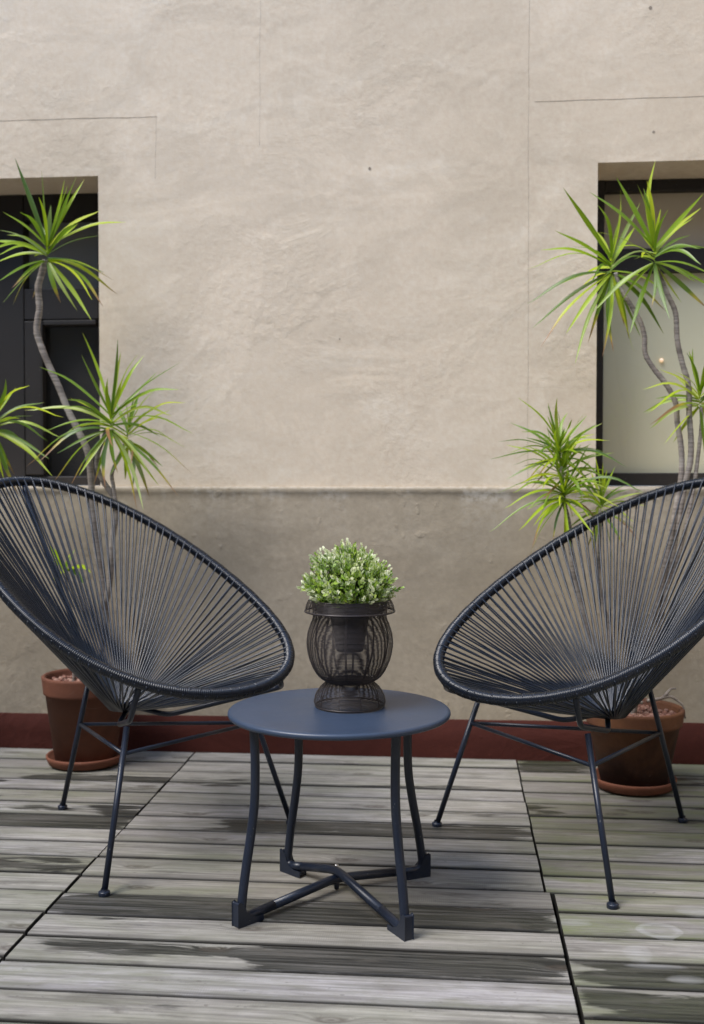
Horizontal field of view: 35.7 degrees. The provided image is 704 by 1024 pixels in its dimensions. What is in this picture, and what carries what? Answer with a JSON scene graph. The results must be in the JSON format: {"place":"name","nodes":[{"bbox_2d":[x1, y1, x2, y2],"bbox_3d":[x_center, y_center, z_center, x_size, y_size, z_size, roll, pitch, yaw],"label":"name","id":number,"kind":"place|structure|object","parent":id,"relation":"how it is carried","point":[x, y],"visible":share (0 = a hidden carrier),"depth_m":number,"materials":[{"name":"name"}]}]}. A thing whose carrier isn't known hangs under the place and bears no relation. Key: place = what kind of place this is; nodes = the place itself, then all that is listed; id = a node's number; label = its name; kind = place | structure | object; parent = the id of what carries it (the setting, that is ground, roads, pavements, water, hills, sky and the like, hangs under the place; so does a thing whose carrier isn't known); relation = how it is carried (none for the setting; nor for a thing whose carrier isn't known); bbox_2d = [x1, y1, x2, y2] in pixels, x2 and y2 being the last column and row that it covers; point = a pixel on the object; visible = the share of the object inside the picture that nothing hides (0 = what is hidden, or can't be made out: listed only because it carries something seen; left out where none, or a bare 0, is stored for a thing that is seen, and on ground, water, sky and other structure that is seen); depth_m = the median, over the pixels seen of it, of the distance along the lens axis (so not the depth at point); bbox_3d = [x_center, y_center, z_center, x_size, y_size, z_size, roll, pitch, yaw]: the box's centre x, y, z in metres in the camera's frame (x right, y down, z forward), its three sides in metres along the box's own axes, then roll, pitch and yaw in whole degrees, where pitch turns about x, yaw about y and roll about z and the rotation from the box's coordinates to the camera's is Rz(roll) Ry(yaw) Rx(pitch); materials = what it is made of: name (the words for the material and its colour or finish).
{"place":"outdoors","nodes":[
{"label":"outdoors","id":0,"kind":"place"},
{"bbox_2d":[0,379,60,495],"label":"dragon tree","id":1,"kind":"object","parent":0,"point":[11,436],"visible":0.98,"depth_m":3.21,"materials":[{"name":"green plant"}]},
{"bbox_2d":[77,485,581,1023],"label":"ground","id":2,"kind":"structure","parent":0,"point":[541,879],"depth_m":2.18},
{"bbox_2d":[0,0,703,764],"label":"building","id":3,"kind":"structure","parent":2,"relation":"on","point":[320,252],"depth_m":3.40,"materials":[{"name":"paint"}]},
{"bbox_2d":[0,193,99,484],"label":"window","id":4,"kind":"structure","parent":3,"relation":"in","point":[66,346],"depth_m":3.72,"materials":[{"name":"black glass"}]},
{"bbox_2d":[596,178,703,485],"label":"window","id":5,"kind":"structure","parent":3,"relation":"in","point":[623,375],"depth_m":3.55,"materials":[{"name":"beige glass"}]},
{"bbox_2d":[0,748,703,1023],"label":"wooden deck","id":6,"kind":"structure","parent":2,"relation":"on","point":[155,937],"depth_m":2.27,"materials":[{"name":"grey wood"}]},
{"bbox_2d":[46,746,120,770],"bbox_3d":[-0.812,0.748,3.331,0.236,0.029,0.236,0,2,5],"label":"saucer","id":7,"kind":"object","parent":6,"relation":"on","point":[78,766],"visible":0.45,"depth_m":3.23,"materials":[{"name":"ceramic"}]},
{"bbox_2d":[41,668,121,761],"bbox_3d":[-0.812,0.622,3.327,0.258,0.258,0.258,0,2,5],"label":"plant pot","id":8,"kind":"object","parent":7,"relation":"on","point":[63,700],"visible":0.54,"depth_m":3.23,"materials":[{"name":"orange ceramic"}]},
{"bbox_2d":[52,675,79,681],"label":"clay pebbles","id":9,"kind":"object","parent":8,"relation":"in","point":[64,678],"visible":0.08,"depth_m":3.34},
{"bbox_2d":[0,159,190,681],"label":"dragon tree","id":10,"kind":"object","parent":8,"relation":"in","point":[47,234],"visible":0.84,"depth_m":3.22,"materials":[{"name":"green plant"}]},
{"bbox_2d":[0,476,294,896],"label":"string chair","id":11,"kind":"object","parent":6,"relation":"on","point":[124,687],"visible":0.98,"depth_m":2.79,"materials":[{"name":"black"}]},
{"bbox_2d":[228,688,450,941],"bbox_3d":[-0.026,0.603,2.243,0.455,0.402,0.455,0,2,5],"label":"side table","id":12,"kind":"object","parent":6,"relation":"on","point":[298,716],"visible":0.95,"depth_m":2.16,"materials":[{"name":"paint"}]},
{"bbox_2d":[304,597,394,712],"bbox_3d":[-0.004,0.290,2.259,0.189,0.222,0.189,0,2,5],"label":"wire vase","id":13,"kind":"object","parent":12,"relation":"on","point":[349,678],"visible":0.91,"depth_m":2.20,"materials":[{"name":"grey"}]},
{"bbox_2d":[296,538,404,651],"bbox_3d":[0.000,0.170,2.252,0.220,0.236,0.218,0,2,5],"label":"potted plant","id":14,"kind":"object","parent":13,"relation":"in","point":[350,581],"visible":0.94,"depth_m":2.21,"materials":[{"name":"green plant"}]},
{"bbox_2d":[432,478,703,909],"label":"string chair","id":15,"kind":"object","parent":6,"relation":"on","point":[616,691],"visible":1,"depth_m":2.71,"materials":[{"name":"black"}]},
{"bbox_2d":[596,768,676,795],"bbox_3d":[0.793,0.756,3.078,0.236,0.029,0.236,0,2,5],"label":"saucer","id":16,"kind":"object","parent":6,"relation":"on","point":[634,790],"visible":0.42,"depth_m":2.98,"materials":[{"name":"ceramic"}]},
{"bbox_2d":[586,698,684,786],"bbox_3d":[0.793,0.653,3.075,0.275,0.212,0.275,0,2,5],"label":"plant pot","id":17,"kind":"object","parent":16,"relation":"on","point":[643,765],"visible":0.53,"depth_m":2.98,"materials":[{"name":"ceramic"}]},
{"bbox_2d":[490,163,703,718],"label":"dragon tree","id":18,"kind":"object","parent":17,"relation":"in","point":[612,283],"visible":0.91,"depth_m":3.01,"materials":[{"name":"green plant"}]},
{"bbox_2d":[628,704,675,716],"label":"clay pebbles","id":19,"kind":"object","parent":17,"relation":"in","point":[645,713],"visible":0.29,"depth_m":3.08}
]}

